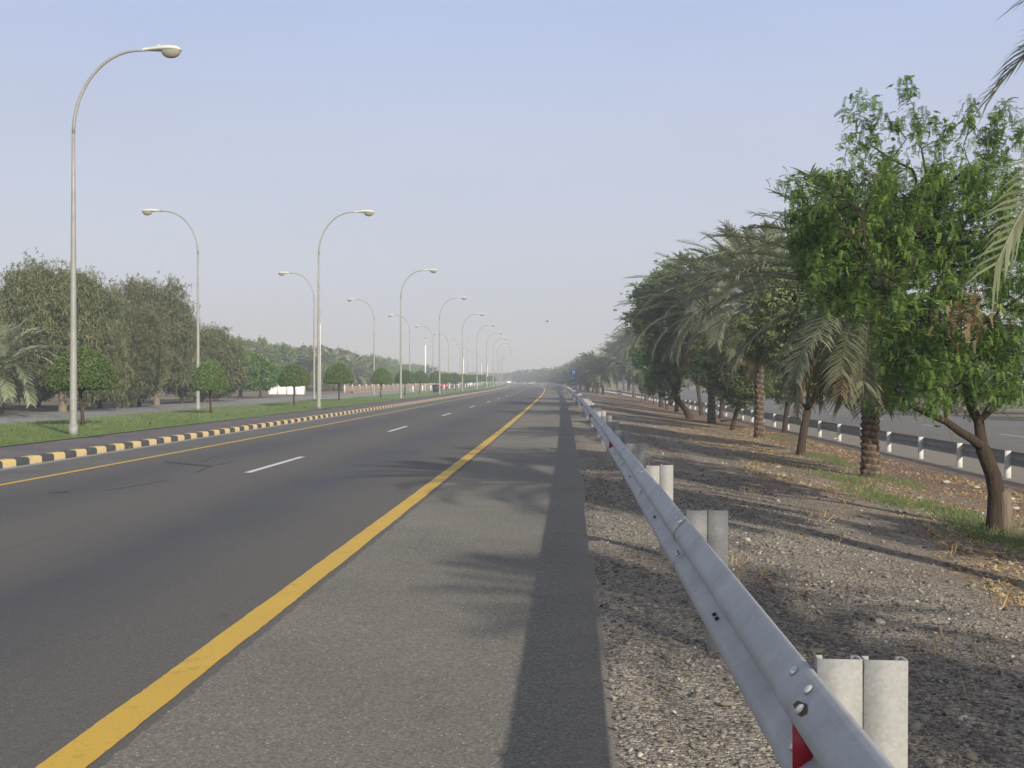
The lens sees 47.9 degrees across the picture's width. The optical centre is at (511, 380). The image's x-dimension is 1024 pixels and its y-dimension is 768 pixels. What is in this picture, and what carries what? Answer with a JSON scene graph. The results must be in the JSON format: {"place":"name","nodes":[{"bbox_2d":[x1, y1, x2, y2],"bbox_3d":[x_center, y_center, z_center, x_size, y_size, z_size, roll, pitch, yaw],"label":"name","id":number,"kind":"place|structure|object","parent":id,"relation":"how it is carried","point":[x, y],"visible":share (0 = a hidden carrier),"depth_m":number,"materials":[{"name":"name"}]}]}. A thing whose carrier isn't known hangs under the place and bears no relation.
{"place":"outdoors","nodes":[
{"label":"outdoors","id":0,"kind":"place"},
{"bbox_2d":[3,383,460,413],"bbox_3d":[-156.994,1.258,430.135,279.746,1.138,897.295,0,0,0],"label":"earth ground","id":1,"kind":"structure","parent":0,"point":[52,404],"depth_m":91.84,"materials":[{"name":"brown soil"}]},
{"bbox_2d":[0,313,39,398],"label":"date palm","id":2,"kind":"object","parent":1,"relation":"on","point":[35,382],"visible":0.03,"depth_m":64.20,"materials":[{"name":"green plant"}]},
{"bbox_2d":[0,319,69,416],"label":"date palm","id":3,"kind":"object","parent":1,"relation":"on","point":[8,342],"visible":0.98,"depth_m":52.21,"materials":[{"name":"green plant"}]},
{"bbox_2d":[15,368,58,406],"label":"olive shrub","id":4,"kind":"object","parent":1,"relation":"on","point":[44,392],"visible":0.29,"depth_m":70.95,"materials":[{"name":"green plant"}]},
{"bbox_2d":[0,248,144,411],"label":"ghaf tree","id":5,"kind":"object","parent":1,"relation":"on","point":[41,299],"visible":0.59,"depth_m":59.33,"materials":[{"name":"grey plant"}]},
{"bbox_2d":[67,392,109,408],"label":"olive shrub","id":6,"kind":"object","parent":1,"relation":"on","point":[99,401],"visible":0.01,"depth_m":69.59,"materials":[{"name":"green plant"}]},
{"bbox_2d":[100,298,175,407],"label":"ghaf tree","id":7,"kind":"object","parent":1,"relation":"on","point":[147,365],"visible":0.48,"depth_m":68.05,"materials":[{"name":"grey plant"}]},
{"bbox_2d":[104,271,205,404],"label":"ghaf tree","id":8,"kind":"object","parent":1,"relation":"on","point":[176,311],"visible":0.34,"depth_m":79.21,"materials":[{"name":"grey plant"}]},
{"bbox_2d":[161,359,215,402],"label":"olive shrub","id":9,"kind":"object","parent":1,"relation":"on","point":[186,391],"visible":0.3,"depth_m":84.07,"materials":[{"name":"green plant"}]},
{"bbox_2d":[184,321,254,401],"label":"ghaf tree","id":10,"kind":"object","parent":1,"relation":"on","point":[220,347],"visible":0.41,"depth_m":89.02,"materials":[{"name":"green plant"}]},
{"bbox_2d":[237,351,272,397],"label":"broadleaf tree","id":11,"kind":"object","parent":1,"relation":"on","point":[256,379],"visible":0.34,"depth_m":110.93,"materials":[{"name":"green plant"}]},
{"bbox_2d":[241,345,273,391],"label":"date palm","id":12,"kind":"object","parent":1,"relation":"on","point":[252,349],"visible":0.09,"depth_m":160.10,"materials":[{"name":"green plant"}]},
{"bbox_2d":[239,335,281,390],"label":"plantation tree","id":13,"kind":"object","parent":1,"relation":"on","point":[260,345],"visible":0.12,"depth_m":167.10,"materials":[{"name":"green plant"}]},
{"bbox_2d":[243,363,282,397],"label":"broadleaf tree","id":14,"kind":"object","parent":1,"relation":"on","point":[273,372],"visible":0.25,"depth_m":116.09,"materials":[{"name":"green plant"}]},
{"bbox_2d":[263,340,298,369],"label":"plantation tree","id":15,"kind":"object","parent":1,"relation":"on","point":[286,356],"visible":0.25,"depth_m":180.41,"materials":[{"name":"green plant"}]},
{"bbox_2d":[289,351,309,388],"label":"date palm","id":16,"kind":"object","parent":1,"relation":"on","point":[302,353],"visible":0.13,"depth_m":201.03,"materials":[{"name":"green plant"}]},
{"bbox_2d":[290,343,315,364],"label":"plantation tree","id":17,"kind":"object","parent":1,"relation":"on","point":[302,348],"visible":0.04,"depth_m":208.17,"materials":[{"name":"green plant"}]},
{"bbox_2d":[290,350,325,389],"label":"date palm","id":18,"kind":"object","parent":1,"relation":"on","point":[310,354],"visible":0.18,"depth_m":194.26,"materials":[{"name":"green plant"}]},
{"bbox_2d":[300,345,332,388],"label":"plantation tree","id":19,"kind":"object","parent":1,"relation":"on","point":[311,348],"visible":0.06,"depth_m":198.00,"materials":[{"name":"green plant"}]},
{"bbox_2d":[320,312,320,382],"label":"flag pole","id":20,"kind":"object","parent":1,"relation":"on","point":[320,352],"visible":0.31,"depth_m":99.94,"materials":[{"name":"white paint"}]},
{"bbox_2d":[310,363,331,391],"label":"plantation tree","id":21,"kind":"object","parent":1,"relation":"on","point":[323,385],"visible":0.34,"depth_m":166.59,"materials":[{"name":"green plant"}]},
{"bbox_2d":[310,357,344,390],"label":"plantation tree","id":22,"kind":"object","parent":1,"relation":"on","point":[329,361],"visible":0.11,"depth_m":183.00,"materials":[{"name":"green plant"}]},
{"bbox_2d":[307,348,359,390],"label":"date palm","id":23,"kind":"object","parent":1,"relation":"on","point":[332,354],"visible":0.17,"depth_m":189.06,"materials":[{"name":"green plant"}]},
{"bbox_2d":[326,361,362,390],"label":"date palm","id":24,"kind":"object","parent":1,"relation":"on","point":[341,384],"visible":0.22,"depth_m":189.85,"materials":[{"name":"green plant"}]},
{"bbox_2d":[333,347,357,388],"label":"plantation tree","id":25,"kind":"object","parent":1,"relation":"on","point":[338,349],"visible":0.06,"depth_m":218.06,"materials":[{"name":"green plant"}]},
{"bbox_2d":[358,361,381,385],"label":"date palm","id":26,"kind":"object","parent":1,"relation":"on","point":[368,365],"visible":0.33,"depth_m":216.23,"materials":[{"name":"green plant"}]},
{"bbox_2d":[360,352,388,370],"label":"plantation tree","id":27,"kind":"object","parent":1,"relation":"on","point":[379,363],"visible":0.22,"depth_m":264.34,"materials":[{"name":"green plant"}]},
{"bbox_2d":[351,387,431,392],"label":"striped kerb","id":28,"kind":"structure","parent":1,"relation":"on","point":[385,390],"depth_m":179.03,"materials":[{"name":"white concrete"}]},
{"bbox_2d":[389,371,399,384],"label":"plantation tree","id":29,"kind":"object","parent":1,"relation":"on","point":[393,374],"visible":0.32,"depth_m":230.00,"materials":[{"name":"green plant"}]},
{"bbox_2d":[344,382,459,392],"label":"boundary fence","id":30,"kind":"object","parent":1,"relation":"on","point":[352,388],"visible":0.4,"depth_m":184.88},
{"bbox_2d":[421,365,440,383],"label":"date palm","id":31,"kind":"object","parent":1,"relation":"on","point":[429,370],"visible":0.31,"depth_m":310.82,"materials":[{"name":"green plant"}]},
{"bbox_2d":[0,384,479,423],"bbox_3d":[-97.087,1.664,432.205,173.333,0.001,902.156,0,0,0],"label":"carriageway","id":32,"kind":"structure","parent":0,"point":[24,417],"depth_m":67.78,"materials":[{"name":"grey asphalt"}]},
{"bbox_2d":[133,367,172,406],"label":"olive shrub","id":33,"kind":"object","parent":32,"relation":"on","point":[160,385],"visible":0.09,"depth_m":72.05,"materials":[{"name":"green plant"}]},
{"bbox_2d":[208,368,249,401],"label":"olive shrub","id":34,"kind":"object","parent":32,"relation":"on","point":[241,378],"visible":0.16,"depth_m":89.33,"materials":[{"name":"green plant"}]},
{"bbox_2d":[13,383,478,423],"bbox_3d":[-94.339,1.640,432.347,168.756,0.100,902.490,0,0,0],"label":"kerb","id":35,"kind":"structure","parent":32,"relation":"on","point":[329,398],"depth_m":112.56,"materials":[{"name":"concrete"}]},
{"bbox_2d":[278,271,315,399],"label":"street lamp","id":36,"kind":"object","parent":35,"relation":"on","point":[282,273],"visible":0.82,"depth_m":92.95,"materials":[{"name":"metal"}]},
{"bbox_2d":[347,298,374,394],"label":"street lamp","id":37,"kind":"object","parent":35,"relation":"on","point":[349,299],"visible":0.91,"depth_m":123.51,"materials":[{"name":"metal"}]},
{"bbox_2d":[388,314,410,391],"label":"street lamp","id":38,"kind":"object","parent":35,"relation":"on","point":[409,344],"visible":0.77,"depth_m":154.02,"materials":[{"name":"metal"}]},
{"bbox_2d":[0,383,501,446],"bbox_3d":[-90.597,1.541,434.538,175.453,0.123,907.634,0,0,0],"label":"lawn","id":39,"kind":"structure","parent":0,"point":[413,394],"depth_m":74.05,"materials":[{"name":"green plant"}]},
{"bbox_2d":[43,345,118,425],"bbox_3d":[-14.093,0.218,37.533,2.329,2.773,2.224,0,0,33],"label":"clipped tree","id":40,"kind":"object","parent":39,"relation":"on","point":[95,371],"visible":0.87,"depth_m":36.99,"materials":[{"name":"green plant"}]},
{"bbox_2d":[68,44,181,436],"bbox_3d":[-10.319,-3.701,30.658,3.090,10.450,0.370,0,0,3],"label":"street lamp","id":41,"kind":"object","parent":39,"relation":"on","point":[170,51],"visible":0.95,"depth_m":30.66,"materials":[{"name":"metal"}]},
{"bbox_2d":[142,208,201,410],"bbox_3d":[-17.539,-3.637,59.289,3.090,10.450,0.370,0,0,2],"label":"street lamp","id":42,"kind":"object","parent":39,"relation":"on","point":[147,211],"visible":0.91,"depth_m":59.19,"materials":[{"name":"metal"}]},
{"bbox_2d":[189,360,228,412],"bbox_3d":[-13.594,0.343,51.885,1.776,2.517,1.731,-1,2,16],"label":"clipped tree","id":43,"kind":"object","parent":39,"relation":"on","point":[209,376],"visible":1,"depth_m":51.37,"materials":[{"name":"green plant"}]},
{"bbox_2d":[278,363,310,404],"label":"clipped tree","id":44,"kind":"object","parent":39,"relation":"on","point":[294,375],"visible":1,"depth_m":67.28,"materials":[{"name":"green plant"}]},
{"bbox_2d":[322,362,355,400],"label":"clipped tree","id":45,"kind":"object","parent":39,"relation":"on","point":[338,374],"visible":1,"depth_m":83.50,"materials":[{"name":"green plant"}]},
{"bbox_2d":[370,367,392,397],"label":"clipped tree","id":46,"kind":"object","parent":39,"relation":"on","point":[381,376],"visible":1,"depth_m":99.97,"materials":[{"name":"green plant"}]},
{"bbox_2d":[395,370,415,394],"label":"clipped tree","id":47,"kind":"object","parent":39,"relation":"on","point":[407,376],"visible":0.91,"depth_m":115.45,"materials":[{"name":"green plant"}]},
{"bbox_2d":[414,371,429,393],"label":"clipped tree","id":48,"kind":"object","parent":39,"relation":"on","point":[420,377],"visible":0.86,"depth_m":130.84,"materials":[{"name":"green plant"}]},
{"bbox_2d":[429,371,443,384],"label":"clipped tree","id":49,"kind":"object","parent":39,"relation":"on","point":[434,377],"visible":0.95,"depth_m":146.23,"materials":[{"name":"green plant"}]},
{"bbox_2d":[442,373,453,390],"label":"clipped tree","id":50,"kind":"object","parent":39,"relation":"on","point":[448,377],"visible":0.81,"depth_m":161.76,"materials":[{"name":"green plant"}]},
{"bbox_2d":[438,297,466,394],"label":"street lamp","id":51,"kind":"object","parent":39,"relation":"on","point":[439,391],"visible":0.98,"depth_m":122.71,"materials":[{"name":"metal"}]},
{"bbox_2d":[450,373,461,389],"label":"clipped tree","id":52,"kind":"object","parent":39,"relation":"on","point":[456,377],"visible":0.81,"depth_m":177.17,"materials":[{"name":"green plant"}]},
{"bbox_2d":[460,374,468,388],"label":"clipped tree","id":53,"kind":"object","parent":39,"relation":"on","point":[465,378],"visible":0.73,"depth_m":192.80,"materials":[{"name":"green plant"}]},
{"bbox_2d":[461,313,483,390],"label":"street lamp","id":54,"kind":"object","parent":39,"relation":"on","point":[481,314],"visible":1,"depth_m":153.25,"materials":[{"name":"metal"}]},
{"bbox_2d":[486,332,501,387],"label":"street lamp","id":55,"kind":"object","parent":39,"relation":"on","point":[486,358],"visible":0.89,"depth_m":214.31,"materials":[{"name":"metal"}]},
{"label":"bare soil","id":56,"kind":"structure","parent":39,"relation":"on","visible":0},
{"bbox_2d":[316,209,373,408],"bbox_3d":[-8.728,-3.705,60.187,3.090,10.450,0.370,0,0,2],"label":"street lamp","id":57,"kind":"object","parent":56,"relation":"on","point":[366,213],"visible":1,"depth_m":60.18,"materials":[{"name":"metal"}]},
{"bbox_2d":[399,269,436,398],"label":"street lamp","id":58,"kind":"object","parent":56,"relation":"on","point":[431,271],"visible":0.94,"depth_m":92.16,"materials":[{"name":"metal"}]},
{"bbox_2d":[0,384,508,458],"bbox_3d":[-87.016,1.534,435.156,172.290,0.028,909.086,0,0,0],"label":"median pavement","id":59,"kind":"structure","parent":0,"point":[12,451],"depth_m":34.16,"materials":[{"name":"grey concrete"}]},
{"bbox_2d":[268,385,304,393],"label":"boundary wall","id":60,"kind":"structure","parent":0,"point":[286,390],"depth_m":136.92,"materials":[{"name":"white paint"}]},
{"bbox_2d":[0,383,619,767],"bbox_3d":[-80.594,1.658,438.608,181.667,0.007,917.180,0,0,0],"label":"road","id":61,"kind":"structure","parent":0,"point":[453,620],"depth_m":8.84,"materials":[{"name":"grey asphalt"}]},
{"bbox_2d":[53,436,288,492],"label":"skid marks","id":62,"kind":"object","parent":61,"relation":"on","point":[164,480],"visible":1,"depth_m":22.38,"materials":[{"name":"grey rubber"}]},
{"bbox_2d":[0,383,509,468],"bbox_3d":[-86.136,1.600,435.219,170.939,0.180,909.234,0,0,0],"label":"kerb","id":63,"kind":"structure","parent":61,"relation":"on","point":[29,459],"depth_m":30.34,"materials":[{"name":"concrete"}]},
{"bbox_2d":[0,384,513,485],"bbox_3d":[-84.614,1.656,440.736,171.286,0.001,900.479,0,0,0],"label":"yellow edge line","id":64,"kind":"object","parent":61,"relation":"on","point":[189,449],"visible":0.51,"depth_m":25.67,"materials":[{"name":"paint"}]},
{"bbox_2d":[35,385,544,767],"bbox_3d":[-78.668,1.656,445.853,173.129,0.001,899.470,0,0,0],"label":"yellow edge line","id":65,"kind":"object","parent":61,"relation":"on","point":[96,740],"visible":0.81,"depth_m":6.95,"materials":[{"name":"paint"}]},
{"bbox_2d":[244,389,524,472],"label":"lane line","id":66,"kind":"object","parent":61,"relation":"on","point":[301,457],"visible":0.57,"depth_m":23.18,"materials":[{"name":"white paint"}]},
{"bbox_2d":[341,354,377,385],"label":"date palm","id":67,"kind":"object","parent":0,"point":[356,359],"visible":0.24,"depth_m":195.09,"materials":[{"name":"green plant"}]},
{"bbox_2d":[0,0,1023,380],"label":"sky","id":68,"kind":"structure","parent":0,"point":[537,156],"materials":[{"name":"blue"}]},
{"bbox_2d":[1,381,1023,446],"bbox_3d":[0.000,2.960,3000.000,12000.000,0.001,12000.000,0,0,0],"label":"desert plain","id":69,"kind":"structure","parent":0,"point":[348,405],"depth_m":134.90,"materials":[{"name":"beige sand"}]},
{"bbox_2d":[500,383,1023,419],"bbox_3d":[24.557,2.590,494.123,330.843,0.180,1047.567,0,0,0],"label":"sandy ground","id":70,"kind":"structure","parent":0,"point":[1016,413],"depth_m":106.74,"materials":[{"name":"beige sand"}]},
{"bbox_2d":[970,358,1023,412],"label":"roadside tree","id":71,"kind":"object","parent":70,"relation":"on","point":[986,375],"visible":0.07,"depth_m":91.76,"materials":[{"name":"green plant"}]},
{"bbox_2d":[534,384,1023,767],"bbox_3d":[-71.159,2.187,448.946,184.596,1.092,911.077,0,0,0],"label":"gravel verge","id":72,"kind":"structure","parent":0,"point":[592,453],"depth_m":9.71,"materials":[{"name":"grey gravel"}]},
{"bbox_2d":[571,370,576,389],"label":"parking sign","id":73,"kind":"object","parent":72,"relation":"on","point":[573,376],"visible":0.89,"depth_m":184.71,"materials":[{"name":"blue metal"}]},
{"bbox_2d":[568,360,588,391],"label":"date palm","id":74,"kind":"object","parent":72,"relation":"on","point":[579,381],"visible":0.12,"depth_m":220.65,"materials":[{"name":"green plant"}]},
{"bbox_2d":[581,364,609,389],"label":"verge tree","id":75,"kind":"object","parent":72,"relation":"on","point":[585,383],"visible":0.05,"depth_m":196.12,"materials":[{"name":"green plant"}]},
{"bbox_2d":[573,351,621,393],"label":"date palm","id":76,"kind":"object","parent":72,"relation":"on","point":[592,364],"visible":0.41,"depth_m":183.43,"materials":[{"name":"green plant"}]},
{"bbox_2d":[570,349,624,385],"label":"date palm","id":77,"kind":"object","parent":72,"relation":"on","point":[592,352],"visible":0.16,"depth_m":189.91,"materials":[{"name":"green plant"}]},
{"bbox_2d":[577,355,624,394],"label":"date palm","id":78,"kind":"object","parent":72,"relation":"on","point":[602,365],"visible":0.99,"depth_m":176.66,"materials":[{"name":"green plant"}]},
{"bbox_2d":[603,333,638,394],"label":"broadleaf tree","id":79,"kind":"object","parent":72,"relation":"on","point":[628,373],"visible":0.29,"depth_m":210.86,"materials":[{"name":"green plant"}]},
{"bbox_2d":[606,325,639,397],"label":"date palm","id":80,"kind":"object","parent":72,"relation":"on","point":[620,357],"visible":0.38,"depth_m":171.07,"materials":[{"name":"green plant"}]},
{"bbox_2d":[612,310,647,401],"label":"date palm","id":81,"kind":"object","parent":72,"relation":"on","point":[646,395],"visible":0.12,"depth_m":140.91,"materials":[{"name":"green plant"}]},
{"bbox_2d":[631,370,645,401],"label":"acacia tree","id":82,"kind":"object","parent":72,"relation":"on","point":[637,379],"visible":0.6,"depth_m":135.48,"materials":[{"name":"green plant"}]},
{"bbox_2d":[627,345,687,407],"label":"broadleaf tree","id":83,"kind":"object","parent":72,"relation":"on","point":[636,360],"visible":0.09,"depth_m":105.71,"materials":[{"name":"green plant"}]},
{"bbox_2d":[644,358,684,409],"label":"acacia tree","id":84,"kind":"object","parent":72,"relation":"on","point":[650,390],"visible":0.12,"depth_m":94.22,"materials":[{"name":"green plant"}]},
{"bbox_2d":[613,247,727,418],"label":"broadleaf tree","id":85,"kind":"object","parent":72,"relation":"on","point":[641,319],"visible":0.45,"depth_m":68.84,"materials":[{"name":"green plant"}]},
{"bbox_2d":[613,288,733,412],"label":"date palm","id":86,"kind":"object","parent":72,"relation":"on","point":[677,408],"visible":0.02,"depth_m":87.43,"materials":[{"name":"green plant"}]},
{"bbox_2d":[617,246,745,423],"bbox_3d":[11.151,-2.586,64.034,10.397,9.990,10.326,0,0,35],"label":"date palm","id":87,"kind":"object","parent":72,"relation":"on","point":[711,414],"visible":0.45,"depth_m":63.41,"materials":[{"name":"green plant"}]},
{"bbox_2d":[683,364,703,415],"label":"broadleaf tree","id":88,"kind":"object","parent":72,"relation":"on","point":[695,381],"visible":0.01,"depth_m":84.71,"materials":[{"name":"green plant"}]},
{"bbox_2d":[696,366,727,418],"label":"broadleaf tree","id":89,"kind":"object","parent":72,"relation":"on","point":[704,380],"visible":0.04,"depth_m":76.72,"materials":[{"name":"green plant"}]},
{"bbox_2d":[640,218,810,438],"bbox_3d":[9.946,-1.986,46.023,8.817,8.692,9.026,0,0,-25],"label":"date palm","id":90,"kind":"object","parent":72,"relation":"on","point":[739,260],"visible":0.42,"depth_m":45.21,"materials":[{"name":"green plant"}]},
{"bbox_2d":[719,700,733,706],"bbox_3d":[1.100,1.660,5.918,0.075,0.034,0.050,0,0,5],"label":"stone","id":91,"kind":"object","parent":72,"relation":"on","point":[726,703],"visible":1,"depth_m":5.90,"materials":[{"name":"beige stone"}]},
{"bbox_2d":[546,383,907,767],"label":"guard rail","id":92,"kind":"object","parent":72,"relation":"on","point":[852,712],"visible":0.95,"depth_m":3.78,"materials":[{"name":"metal"}]},
{"bbox_2d":[681,333,778,430],"bbox_3d":[10.803,0.026,52.943,4.320,4.838,5.338,0,0,-36],"label":"acacia tree","id":93,"kind":"object","parent":72,"relation":"on","point":[738,394],"visible":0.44,"depth_m":52.37,"materials":[{"name":"green plant"}]},
{"bbox_2d":[732,313,806,432],"bbox_3d":[14.099,-0.660,57.231,5.188,6.971,6.410,0,0,-7],"label":"broadleaf tree","id":94,"kind":"object","parent":72,"relation":"on","point":[785,416],"visible":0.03,"depth_m":56.91,"materials":[{"name":"green plant"}]},
{"bbox_2d":[720,254,859,455],"bbox_3d":[8.871,-0.754,34.909,4.849,6.322,5.048,0,0,25],"label":"acacia tree","id":95,"kind":"object","parent":72,"relation":"on","point":[773,301],"visible":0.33,"depth_m":34.73,"materials":[{"name":"green plant"}]},
{"bbox_2d":[807,648,823,653],"bbox_3d":[1.897,1.691,7.193,0.110,0.037,0.077,0,0,-1],"label":"stone","id":96,"kind":"object","parent":72,"relation":"on","point":[817,650],"visible":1,"depth_m":7.17,"materials":[{"name":"grey stone"}]},
{"bbox_2d":[648,461,1023,697],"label":"dry weeds","id":97,"kind":"object","parent":72,"relation":"on","point":[900,650],"visible":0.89,"depth_m":9.50,"materials":[{"name":"plant"}]},
{"bbox_2d":[650,420,1023,606],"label":"leaf litter","id":98,"kind":"object","parent":72,"relation":"on","point":[1005,577],"visible":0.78,"depth_m":21.80,"materials":[{"name":"plant"}]},
{"bbox_2d":[676,162,1020,478],"bbox_3d":[8.171,-1.184,26.739,8.892,6.947,8.484,0,0,41],"label":"date palm","id":99,"kind":"object","parent":72,"relation":"on","point":[850,371],"visible":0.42,"depth_m":25.95,"materials":[{"name":"green plant"}]},
{"bbox_2d":[766,75,1023,534],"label":"acacia tree","id":100,"kind":"object","parent":72,"relation":"on","point":[819,243],"visible":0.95,"depth_m":16.24,"materials":[{"name":"green plant"}]},
{"bbox_2d":[965,0,1023,316],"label":"date palm","id":101,"kind":"object","parent":72,"relation":"on","point":[1014,236],"visible":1,"depth_m":8.16,"materials":[{"name":"green plant"}]},
{"bbox_2d":[577,386,1023,491],"bbox_3d":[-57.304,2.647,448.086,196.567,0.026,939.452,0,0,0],"label":"service road","id":102,"kind":"structure","parent":0,"point":[996,428],"depth_m":59.74,"materials":[{"name":"grey asphalt"}]},
{"bbox_2d":[601,334,627,394],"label":"date palm","id":103,"kind":"object","parent":102,"relation":"on","point":[615,355],"visible":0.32,"depth_m":209.31,"materials":[{"name":"green plant"}]},
{"bbox_2d":[589,388,1023,477],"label":"service guard rail","id":104,"kind":"object","parent":102,"relation":"on","point":[1007,458],"visible":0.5,"depth_m":41.58,"materials":[{"name":"white paint"}]},
{"bbox_2d":[765,434,1023,554],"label":"verge grass","id":105,"kind":"structure","parent":0,"point":[928,504],"depth_m":19.27,"materials":[{"name":"green plant"}]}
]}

